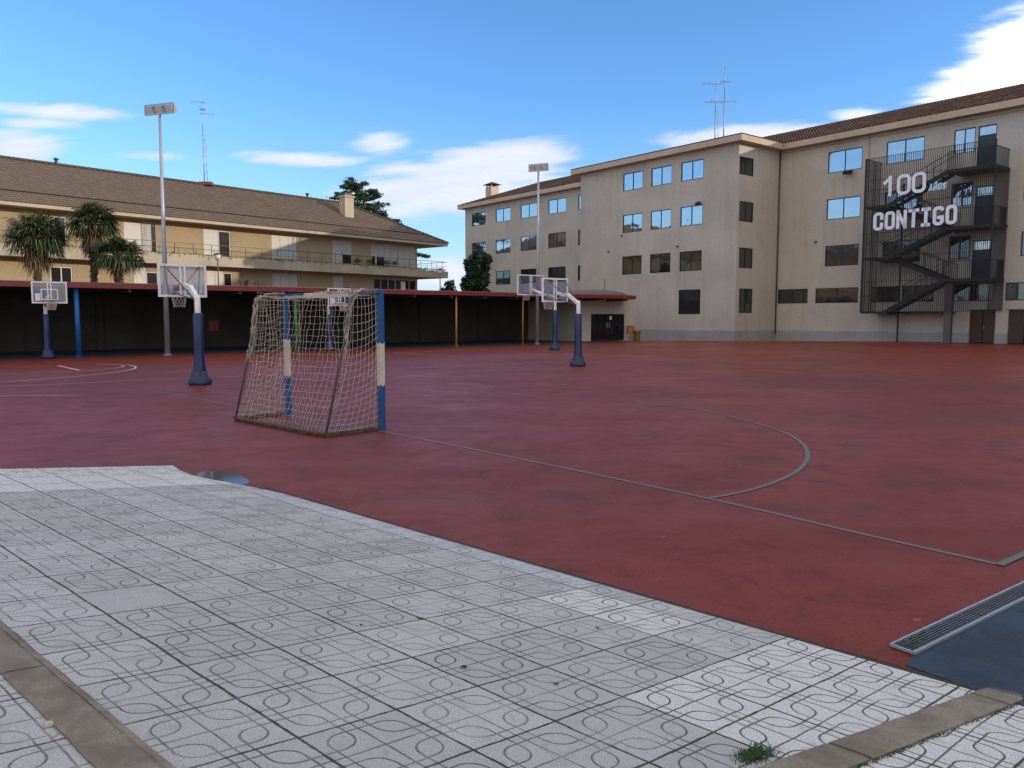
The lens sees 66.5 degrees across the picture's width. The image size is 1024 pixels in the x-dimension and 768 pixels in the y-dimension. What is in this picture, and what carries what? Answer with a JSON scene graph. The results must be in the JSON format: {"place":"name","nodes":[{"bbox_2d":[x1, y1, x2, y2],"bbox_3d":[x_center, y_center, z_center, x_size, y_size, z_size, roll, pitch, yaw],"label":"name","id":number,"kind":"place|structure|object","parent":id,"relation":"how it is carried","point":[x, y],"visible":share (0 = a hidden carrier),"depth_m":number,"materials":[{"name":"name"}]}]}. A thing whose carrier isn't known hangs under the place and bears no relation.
{"place":"outdoors","nodes":[
{"label":"outdoors","id":0,"kind":"place"},
{"bbox_2d":[439,279,456,290],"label":"bush","id":1,"kind":"object","parent":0,"point":[449,285],"visible":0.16,"depth_m":69.19,"materials":[{"name":"green plant"}]},
{"bbox_2d":[0,341,1023,681],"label":"court surface","id":2,"kind":"object","parent":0,"point":[914,443],"visible":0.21,"depth_m":9.77,"materials":[{"name":"red paint"}]},
{"bbox_2d":[0,211,75,280],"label":"palm tree","id":3,"kind":"object","parent":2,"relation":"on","point":[38,250],"visible":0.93,"depth_m":42.09,"materials":[{"name":"green plant"}]},
{"bbox_2d":[31,281,67,358],"bbox_3d":[-18.135,-2.472,30.584,1.200,3.030,2.081,-4,6,-38],"label":"basketball hoop","id":4,"kind":"object","parent":2,"relation":"on","point":[47,352],"visible":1,"depth_m":30.73,"materials":[{"name":"plastic"}]},
{"bbox_2d":[8,364,136,381],"bbox_3d":[-13.008,-0.397,24.142,2.043,0.001,7.882,-1,5,-12],"label":"court line","id":5,"kind":"object","parent":2,"relation":"on","point":[94,374],"visible":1,"depth_m":23.36,"materials":[{"name":"white paint"}]},
{"bbox_2d":[61,201,125,281],"bbox_3d":[-23.517,-6.239,44.108,3.507,8.220,3.521,0,5,0],"label":"palm tree","id":6,"kind":"object","parent":2,"relation":"on","point":[88,215],"visible":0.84,"depth_m":43.55,"materials":[{"name":"green plant"}]},
{"bbox_2d":[89,235,148,282],"bbox_3d":[-21.717,-5.133,43.285,3.180,6.157,3.251,2,5,23],"label":"palm tree","id":7,"kind":"object","parent":2,"relation":"on","point":[118,263],"visible":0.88,"depth_m":42.60,"materials":[{"name":"green plant"}]},
{"bbox_2d":[144,102,177,354],"bbox_3d":[-14.983,-6.590,33.678,1.560,10.701,0.466,2,5,18],"label":"floodlight mast","id":8,"kind":"object","parent":2,"relation":"on","point":[160,109],"visible":0.95,"depth_m":33.53,"materials":[{"name":"metal"}]},
{"bbox_2d":[157,263,211,385],"bbox_3d":[-8.236,-1.545,19.916,1.200,3.030,2.081,-4,6,-38],"label":"basketball hoop","id":9,"kind":"object","parent":2,"relation":"on","point":[199,376],"visible":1,"depth_m":19.36,"materials":[{"name":"white paint"}]},
{"bbox_2d":[213,252,221,284],"bbox_3d":[-17.913,-5.228,47.727,0.520,5.578,0.520,0,5,0],"label":"garden lamp","id":10,"kind":"object","parent":2,"relation":"on","point":[217,255],"visible":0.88,"depth_m":47.46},
{"bbox_2d":[194,471,248,484],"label":"puddle","id":11,"kind":"object","parent":2,"relation":"on","point":[227,477],"visible":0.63,"depth_m":8.24,"materials":[{"name":"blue liquid"}]},
{"bbox_2d":[0,155,448,289],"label":"residence building","id":12,"kind":"structure","parent":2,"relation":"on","point":[210,221],"depth_m":66.75,"materials":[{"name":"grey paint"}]},
{"bbox_2d":[53,216,66,246],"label":"window","id":13,"kind":"structure","parent":12,"relation":"in","point":[61,221],"depth_m":56.83,"materials":[{"name":"grey glass"}]},
{"bbox_2d":[50,266,72,281],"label":"window","id":14,"kind":"structure","parent":12,"relation":"in","point":[64,274],"depth_m":56.94,"materials":[{"name":"black glass"}]},
{"bbox_2d":[141,222,156,251],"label":"window","id":15,"kind":"structure","parent":12,"relation":"in","point":[148,230],"depth_m":61.53,"materials":[{"name":"grey glass"}]},
{"bbox_2d":[146,272,157,283],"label":"window","id":16,"kind":"structure","parent":12,"relation":"in","point":[151,277],"depth_m":61.93,"materials":[{"name":"black glass"}]},
{"bbox_2d":[190,100,213,185],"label":"roof antenna","id":17,"kind":"object","parent":12,"relation":"on","point":[208,183],"visible":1,"depth_m":70.24,"materials":[{"name":"metal"}]},
{"bbox_2d":[0,241,445,271],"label":"balcony railing","id":18,"kind":"object","parent":12,"relation":"on","point":[282,259],"visible":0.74,"depth_m":69.23,"materials":[{"name":"grey metal"}]},
{"bbox_2d":[218,231,230,256],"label":"window","id":19,"kind":"structure","parent":12,"relation":"in","point":[223,236],"depth_m":66.42,"materials":[{"name":"black glass"}]},
{"bbox_2d":[223,273,231,285],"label":"window","id":20,"kind":"structure","parent":12,"relation":"in","point":[227,277],"depth_m":66.83,"materials":[{"name":"black glass"}]},
{"bbox_2d":[342,254,351,263],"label":"window","id":21,"kind":"structure","parent":12,"relation":"in","point":[345,257],"depth_m":76.13,"materials":[{"name":"black glass"}]},
{"bbox_2d":[373,278,415,289],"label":"window","id":22,"kind":"structure","parent":12,"relation":"in","point":[397,284],"depth_m":80.90,"materials":[{"name":"black glass"}]},
{"bbox_2d":[0,291,527,351],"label":"boundary wall","id":23,"kind":"structure","parent":2,"relation":"on","point":[122,321],"depth_m":43.47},
{"bbox_2d":[208,320,218,330],"bbox_3d":[-16.428,-3.232,42.981,0.550,0.600,0.140,-4,6,-38],"label":"wall cabinet","id":24,"kind":"object","parent":23,"relation":"attached to","point":[213,325],"depth_m":42.91,"materials":[{"name":"red metal"}]},
{"bbox_2d":[21,361,567,385],"bbox_3d":[-5.180,-0.397,24.167,17.889,0.001,0.260,-4,6,-36],"label":"court line","id":25,"kind":"object","parent":2,"relation":"on","point":[252,375],"visible":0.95,"depth_m":22.40,"materials":[{"name":"white paint"}]},
{"bbox_2d":[232,288,385,436],"bbox_3d":[-3.260,-0.406,12.151,2.779,2.121,1.099,5,7,43],"label":"handball goal","id":26,"kind":"object","parent":2,"relation":"on","point":[379,321],"visible":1,"depth_m":11.68,"materials":[{"name":"metal"}]},
{"bbox_2d":[0,339,622,358],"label":"walkway","id":27,"kind":"structure","parent":2,"relation":"on","point":[88,353],"depth_m":41.05,"materials":[{"name":"paint"}]},
{"bbox_2d":[0,279,635,356],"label":"canopy","id":28,"kind":"object","parent":27,"relation":"on","point":[95,288],"visible":0.71,"depth_m":38.42,"materials":[{"name":"red metal"}]},
{"bbox_2d":[324,288,350,350],"bbox_3d":[-8.537,-3.101,37.830,1.200,3.030,2.081,-4,6,-38],"label":"basketball hoop","id":29,"kind":"object","parent":2,"relation":"on","point":[332,301],"visible":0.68,"depth_m":38.30,"materials":[{"name":"plastic"}]},
{"bbox_2d":[437,268,442,290],"bbox_3d":[-5.487,-6.059,59.700,0.520,5.560,0.520,0,5,0],"label":"garden lamp","id":30,"kind":"object","parent":2,"relation":"on","point":[439,270],"visible":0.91,"depth_m":59.38,"materials":[{"name":"white metal"}]},
{"bbox_2d":[461,253,492,291],"bbox_3d":[-2.888,-7.089,63.489,2.768,7.190,3.026,0,5,0],"label":"broadleaf tree","id":31,"kind":"object","parent":2,"relation":"on","point":[477,269],"visible":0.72,"depth_m":62.71,"materials":[{"name":"green plant"}]},
{"bbox_2d":[517,274,559,349],"bbox_3d":[1.603,-3.708,40.188,2.654,3.830,1.725,3,6,33],"label":"basketball hoop","id":32,"kind":"object","parent":2,"relation":"on","point":[554,345],"visible":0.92,"depth_m":39.23,"materials":[{"name":"white paint"}]},
{"bbox_2d":[529,163,548,343],"bbox_3d":[1.580,-7.745,46.858,1.240,10.722,0.466,2,5,22],"label":"floodlight mast","id":33,"kind":"object","parent":2,"relation":"on","point":[537,168],"visible":0.99,"depth_m":46.73,"materials":[{"name":"metal"}]},
{"bbox_2d":[541,278,585,366],"bbox_3d":[1.784,-2.173,27.149,1.200,3.030,2.081,-4,6,-38],"label":"basketball hoop","id":34,"kind":"object","parent":2,"relation":"on","point":[578,359],"visible":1,"depth_m":26.60,"materials":[{"name":"plastic"}]},
{"bbox_2d":[151,390,998,564],"bbox_3d":[-2.349,0.680,11.764,0.392,0.001,17.190,-5,7,-42],"label":"court line","id":35,"kind":"object","parent":2,"relation":"on","point":[673,491],"visible":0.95,"depth_m":7.25,"materials":[{"name":"grey paint"}]},
{"bbox_2d":[266,488,975,690],"bbox_3d":[-0.250,1.207,5.703,9.569,0.001,0.278,4,7,41],"label":"joint","id":36,"kind":"object","parent":2,"relation":"on","point":[810,642],"visible":0.8,"depth_m":4.58,"materials":[{"name":"concrete"}]},
{"bbox_2d":[633,329,640,340],"bbox_3d":[8.876,-3.459,55.509,0.560,0.830,0.551,0,5,0],"label":"litter bin","id":37,"kind":"object","parent":2,"relation":"on","point":[636,333],"visible":0.88,"depth_m":55.31,"materials":[{"name":"yellow plastic"}]},
{"bbox_2d":[614,400,809,498],"bbox_3d":[2.902,0.699,11.523,2.204,0.001,8.563,0,5,0],"label":"court line","id":38,"kind":"object","parent":2,"relation":"on","point":[806,460],"visible":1,"depth_m":8.95,"materials":[{"name":"grey paint"}]},
{"bbox_2d":[862,654,950,679],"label":"weeds","id":39,"kind":"object","parent":2,"relation":"on","point":[898,665],"visible":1,"depth_m":3.85,"materials":[{"name":"green plant"}]},
{"bbox_2d":[889,581,1023,654],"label":"drain grate","id":40,"kind":"object","parent":2,"relation":"on","point":[953,624],"visible":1,"depth_m":4.34,"materials":[{"name":"metal"}]},
{"bbox_2d":[895,627,942,649],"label":"weeds","id":41,"kind":"object","parent":40,"relation":"on","point":[904,641],"visible":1,"depth_m":4.05,"materials":[{"name":"green plant"}]},
{"bbox_2d":[905,601,1023,706],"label":"blue court","id":42,"kind":"object","parent":2,"relation":"on","point":[988,653],"visible":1,"depth_m":3.90,"materials":[{"name":"paint"}]},
{"bbox_2d":[995,551,1023,565],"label":"court line","id":43,"kind":"object","parent":2,"relation":"on","point":[1011,558],"visible":1,"depth_m":5.45,"materials":[{"name":"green paint"}]},
{"bbox_2d":[0,465,1023,767],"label":"paving","id":44,"kind":"structure","parent":0,"point":[174,617],"depth_m":3.52,"materials":[{"name":"grey tile"}]},
{"bbox_2d":[0,621,33,651],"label":"kerb","id":45,"kind":"structure","parent":44,"relation":"on","point":[9,632],"depth_m":3.31,"materials":[{"name":"concrete"}]},
{"bbox_2d":[0,629,43,674],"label":"kerb","id":46,"kind":"structure","parent":44,"relation":"on","point":[14,656],"depth_m":3.09,"materials":[{"name":"concrete"}]},
{"bbox_2d":[43,720,53,727],"bbox_3d":[-1.528,1.121,2.576,0.032,0.020,0.032,-3,6,-35],"label":"stone chip","id":47,"kind":"object","parent":44,"relation":"on","point":[48,724],"visible":1,"depth_m":2.57,"materials":[{"name":"white stone"}]},
{"bbox_2d":[2,667,162,767],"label":"kerb","id":48,"kind":"structure","parent":44,"relation":"on","point":[92,736],"depth_m":2.59,"materials":[{"name":"concrete"}]},
{"bbox_2d":[29,651,175,767],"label":"kerb","id":49,"kind":"structure","parent":44,"relation":"on","point":[114,721],"depth_m":2.69,"materials":[{"name":"concrete"}]},
{"bbox_2d":[730,739,779,767],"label":"grass tuft","id":50,"kind":"object","parent":44,"relation":"on","point":[755,754],"visible":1,"depth_m":2.74,"materials":[{"name":"green plant"}]},
{"bbox_2d":[757,743,869,767],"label":"kerb","id":51,"kind":"structure","parent":44,"relation":"on","point":[825,755],"depth_m":2.73,"materials":[{"name":"concrete"}]},
{"bbox_2d":[828,694,1008,759],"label":"kerb","id":52,"kind":"structure","parent":44,"relation":"on","point":[891,736],"depth_m":3.08,"materials":[{"name":"concrete"}]},
{"bbox_2d":[857,701,1020,766],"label":"weeds","id":53,"kind":"object","parent":44,"relation":"on","point":[923,740],"visible":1,"depth_m":2.98,"materials":[{"name":"green plant"}]},
{"bbox_2d":[0,0,1023,290],"label":"sky","id":54,"kind":"structure","parent":0,"point":[428,103],"materials":[{"name":"blue"}]},
{"bbox_3d":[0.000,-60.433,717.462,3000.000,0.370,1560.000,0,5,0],"label":"ground","id":55,"kind":"structure","parent":0,"visible":0},
{"bbox_2d":[326,177,430,258],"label":"cedar tree","id":56,"kind":"object","parent":55,"relation":"on","point":[356,188],"visible":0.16,"depth_m":95.13,"materials":[{"name":"green plant"}]},
{"bbox_2d":[457,84,1023,343],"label":"school building","id":57,"kind":"structure","parent":55,"relation":"on","point":[741,236],"depth_m":58.19,"materials":[{"name":"beige paint"}]},
{"bbox_2d":[472,211,485,225],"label":"window","id":58,"kind":"structure","parent":57,"relation":"in","point":[479,218],"depth_m":89.75,"materials":[{"name":"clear glass"}]},
{"bbox_2d":[472,242,485,255],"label":"window","id":59,"kind":"structure","parent":57,"relation":"in","point":[480,247],"depth_m":90.12,"materials":[{"name":"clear glass"}]},
{"bbox_2d":[496,207,509,222],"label":"window","id":60,"kind":"structure","parent":57,"relation":"in","point":[503,214],"depth_m":86.23,"materials":[{"name":"blue glass"}]},
{"bbox_2d":[496,239,509,253],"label":"window","id":61,"kind":"structure","parent":57,"relation":"in","point":[502,246],"depth_m":86.52,"materials":[{"name":"clear glass"}]},
{"bbox_2d":[496,270,509,284],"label":"window","id":62,"kind":"structure","parent":57,"relation":"in","point":[502,277],"depth_m":86.85,"materials":[{"name":"blue"}]},
{"bbox_2d":[521,268,535,283],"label":"window","id":63,"kind":"structure","parent":57,"relation":"in","point":[524,271],"depth_m":83.46,"materials":[{"name":"grey"}]},
{"bbox_2d":[521,202,536,218],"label":"window","id":64,"kind":"structure","parent":57,"relation":"in","point":[527,210],"depth_m":82.72,"materials":[{"name":"blue glass"}]},
{"bbox_2d":[521,235,536,250],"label":"window","id":65,"kind":"structure","parent":57,"relation":"in","point":[529,242],"depth_m":83.07,"materials":[{"name":"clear glass"}]},
{"bbox_2d":[548,232,565,247],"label":"window","id":66,"kind":"structure","parent":57,"relation":"in","point":[555,240],"depth_m":79.51,"materials":[{"name":"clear glass"}]},
{"bbox_2d":[548,266,565,281],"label":"window","id":67,"kind":"structure","parent":57,"relation":"in","point":[553,272],"depth_m":79.75,"materials":[{"name":"grey"}]},
{"bbox_2d":[549,197,565,213],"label":"window","id":68,"kind":"structure","parent":57,"relation":"in","point":[555,205],"depth_m":79.14,"materials":[{"name":"blue glass"}]},
{"bbox_2d":[591,314,623,340],"bbox_3d":[6.651,-3.958,54.472,3.272,1.855,0.214,-4,6,-38],"label":"door","id":69,"kind":"structure","parent":57,"relation":"in","point":[604,327],"depth_m":54.45,"materials":[{"name":"black metal"}]},
{"bbox_2d":[627,326,633,333],"bbox_3d":[8.321,-3.832,54.969,0.440,0.560,0.211,0,5,0],"label":"hose cabinet","id":70,"kind":"object","parent":57,"relation":"attached to","point":[630,329],"visible":1,"depth_m":54.87,"materials":[{"name":"metal"}]},
{"bbox_2d":[622,255,641,274],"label":"window","id":71,"kind":"structure","parent":57,"relation":"in","point":[630,264],"depth_m":65.29,"materials":[{"name":"grey"}]},
{"bbox_2d":[623,213,641,232],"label":"window","id":72,"kind":"structure","parent":57,"relation":"in","point":[631,222],"depth_m":64.93,"materials":[{"name":"blue glass"}]},
{"bbox_2d":[623,170,642,191],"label":"window","id":73,"kind":"structure","parent":57,"relation":"in","point":[634,180],"depth_m":64.66,"materials":[{"name":"blue glass"}]},
{"bbox_2d":[650,253,670,272],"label":"window","id":74,"kind":"structure","parent":57,"relation":"in","point":[659,263],"depth_m":62.85,"materials":[{"name":"grey glass"}]},
{"bbox_2d":[651,209,670,229],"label":"window","id":75,"kind":"structure","parent":57,"relation":"in","point":[660,219],"depth_m":62.56,"materials":[{"name":"blue glass"}]},
{"bbox_2d":[651,165,671,186],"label":"window","id":76,"kind":"structure","parent":57,"relation":"in","point":[660,175],"depth_m":62.24,"materials":[{"name":"blue glass"}]},
{"bbox_2d":[679,289,699,313],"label":"window","id":77,"kind":"structure","parent":57,"relation":"in","point":[689,300],"depth_m":60.74,"materials":[{"name":"black glass"}]},
{"bbox_2d":[680,250,701,271],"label":"window","id":78,"kind":"structure","parent":57,"relation":"in","point":[689,260],"depth_m":60.43,"materials":[{"name":"grey"}]},
{"bbox_2d":[680,204,702,226],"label":"window","id":79,"kind":"structure","parent":57,"relation":"in","point":[690,215],"depth_m":60.14,"materials":[{"name":"blue glass"}]},
{"bbox_2d":[681,159,703,181],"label":"window","id":80,"kind":"structure","parent":57,"relation":"in","point":[691,170],"depth_m":59.84,"materials":[{"name":"blue glass"}]},
{"bbox_2d":[702,81,723,137],"bbox_3d":[15.780,-21.038,61.388,1.813,5.345,0.600,0,5,-6],"label":"roof antenna","id":81,"kind":"object","parent":57,"relation":"on","point":[715,102],"visible":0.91,"depth_m":61.33,"materials":[{"name":"metal"}]},
{"bbox_2d":[710,61,735,135],"bbox_3d":[16.703,-22.022,61.791,2.039,6.912,0.641,0,5,0],"label":"roof antenna","id":82,"kind":"object","parent":57,"relation":"on","point":[724,81],"visible":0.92,"depth_m":61.77,"materials":[{"name":"metal"}]},
{"bbox_2d":[739,288,751,312],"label":"window","id":83,"kind":"structure","parent":57,"relation":"in","point":[745,295],"depth_m":58.25,"materials":[{"name":"grey"}]},
{"bbox_2d":[739,156,752,175],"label":"window","id":84,"kind":"structure","parent":57,"relation":"in","point":[746,164],"depth_m":57.19,"materials":[{"name":"grey glass"}]},
{"bbox_2d":[739,201,752,222],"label":"window","id":85,"kind":"structure","parent":57,"relation":"in","point":[745,208],"depth_m":57.54,"materials":[{"name":"grey"}]},
{"bbox_2d":[739,247,752,268],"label":"window","id":86,"kind":"structure","parent":57,"relation":"in","point":[745,254],"depth_m":57.88,"materials":[{"name":"grey glass"}]},
{"bbox_2d":[778,289,807,303],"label":"window","id":87,"kind":"structure","parent":57,"relation":"in","point":[785,296],"depth_m":59.51,"materials":[{"name":"grey glass"}]},
{"bbox_2d":[815,287,857,302],"bbox_3d":[23.599,-6.441,56.760,0.060,1.094,3.284,-4,6,-38],"label":"window","id":88,"kind":"structure","parent":57,"relation":"in","point":[849,294],"depth_m":56.73,"materials":[{"name":"grey"}]},
{"bbox_2d":[825,244,858,266],"bbox_3d":[23.782,-9.270,56.282,0.060,1.486,2.553,-4,6,-38],"label":"window","id":89,"kind":"structure","parent":57,"relation":"in","point":[837,255],"depth_m":56.27,"materials":[{"name":"grey"}]},
{"bbox_2d":[826,196,860,219],"bbox_3d":[23.782,-12.613,55.992,0.060,1.474,2.553,-4,6,-38],"label":"window","id":90,"kind":"structure","parent":57,"relation":"in","point":[847,207],"depth_m":55.97,"materials":[{"name":"blue glass"}]},
{"bbox_2d":[828,147,862,173],"bbox_3d":[23.782,-15.946,55.702,0.060,1.506,2.553,-4,6,-38],"label":"window","id":91,"kind":"structure","parent":57,"relation":"in","point":[848,159],"depth_m":55.69,"materials":[{"name":"blue glass"}]},
{"bbox_2d":[871,286,897,301],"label":"window","id":92,"kind":"structure","parent":57,"relation":"in","point":[888,288],"depth_m":53.94,"materials":[{"name":"grey glass"}]},
{"bbox_2d":[883,239,919,263],"bbox_3d":[26.408,-8.983,52.975,0.060,1.486,2.522,-4,6,-38],"label":"window","id":93,"kind":"structure","parent":57,"relation":"in","point":[897,242],"depth_m":53.08,"materials":[{"name":"grey glass"}]},
{"bbox_2d":[885,189,921,213],"bbox_3d":[26.408,-12.325,52.685,0.060,1.474,2.522,-4,6,-38],"label":"window","id":94,"kind":"structure","parent":57,"relation":"in","point":[890,198],"depth_m":52.54,"materials":[{"name":"blue glass"}]},
{"bbox_2d":[887,136,924,164],"bbox_3d":[26.408,-15.659,52.395,0.060,1.506,2.522,-4,6,-38],"label":"window","id":95,"kind":"structure","parent":57,"relation":"in","point":[905,146],"depth_m":52.36,"materials":[{"name":"blue glass"}]},
{"bbox_2d":[902,285,933,301],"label":"window","id":96,"kind":"structure","parent":57,"relation":"in","point":[911,290],"depth_m":52.38,"materials":[{"name":"grey glass"}]},
{"bbox_2d":[860,138,1010,342],"bbox_3d":[26.992,-8.577,50.364,2.253,12.570,7.991,-4,6,-38],"label":"fire escape","id":97,"kind":"object","parent":57,"relation":"attached to","point":[874,192],"visible":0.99,"depth_m":49.12,"materials":[{"name":"black metal"}]},
{"bbox_2d":[873,172,956,230],"bbox_3d":[25.708,-11.756,49.894,0.029,3.535,5.241,-4,6,-38],"label":"lettering","id":98,"kind":"object","parent":97,"relation":"attached to","point":[899,217],"visible":1,"depth_m":50.00},
{"bbox_2d":[949,235,970,259],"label":"window","id":99,"kind":"structure","parent":57,"relation":"in","point":[956,242],"depth_m":50.06,"materials":[{"name":"grey glass"}]},
{"bbox_2d":[951,182,972,206],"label":"window","id":100,"kind":"structure","parent":57,"relation":"in","point":[958,201],"depth_m":49.76,"materials":[{"name":"blue glass"}]},
{"bbox_2d":[954,127,975,153],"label":"window","id":101,"kind":"structure","parent":57,"relation":"in","point":[968,135],"depth_m":49.47,"materials":[{"name":"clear glass"}]},
{"bbox_2d":[954,283,993,300],"bbox_3d":[29.304,-5.816,49.576,0.060,1.094,2.394,-4,6,-38],"label":"window","id":102,"kind":"structure","parent":57,"relation":"in","point":[977,287],"depth_m":49.55,"materials":[{"name":"grey glass"}]},
{"bbox_2d":[972,240,990,277],"bbox_3d":[29.529,-7.831,49.116,0.717,2.400,0.876,0,5,0],"label":"door","id":103,"kind":"structure","parent":57,"relation":"in","point":[976,246],"depth_m":49.13,"materials":[{"name":"black glass"}]},
{"bbox_2d":[969,310,995,342],"bbox_3d":[29.711,-3.647,49.313,0.160,2.070,1.499,-4,6,-38],"label":"door","id":104,"kind":"structure","parent":57,"relation":"in","point":[978,318],"depth_m":49.31,"materials":[{"name":"wood"}]},
{"bbox_2d":[974,185,993,224],"bbox_3d":[29.529,-11.118,48.831,0.717,2.500,0.876,0,5,0],"label":"door","id":105,"kind":"structure","parent":57,"relation":"in","point":[981,188],"depth_m":48.82,"materials":[{"name":"black glass"}]},
{"bbox_2d":[977,124,996,165],"bbox_3d":[29.529,-14.680,48.521,0.717,2.750,0.876,0,5,0],"label":"door","id":106,"kind":"structure","parent":57,"relation":"in","point":[986,132],"depth_m":48.49,"materials":[{"name":"black glass"}]},
{"bbox_2d":[1005,282,1023,300],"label":"window","id":107,"kind":"structure","parent":57,"relation":"in","point":[1014,291],"depth_m":47.75,"materials":[{"name":"grey glass"}]},
{"bbox_2d":[1008,310,1023,343],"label":"door","id":108,"kind":"structure","parent":57,"relation":"in","point":[1016,317],"depth_m":47.81,"materials":[{"name":"wood"}]},
{"bbox_2d":[1020,231,1023,255],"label":"window","id":109,"kind":"structure","parent":57,"relation":"in","point":[1022,236],"depth_m":47.30,"materials":[{"name":"grey"}]},
{"bbox_2d":[970,687,1022,704],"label":"kerb","id":110,"kind":"structure","parent":55,"relation":"on","point":[1001,696],"depth_m":3.48,"materials":[{"name":"concrete"}]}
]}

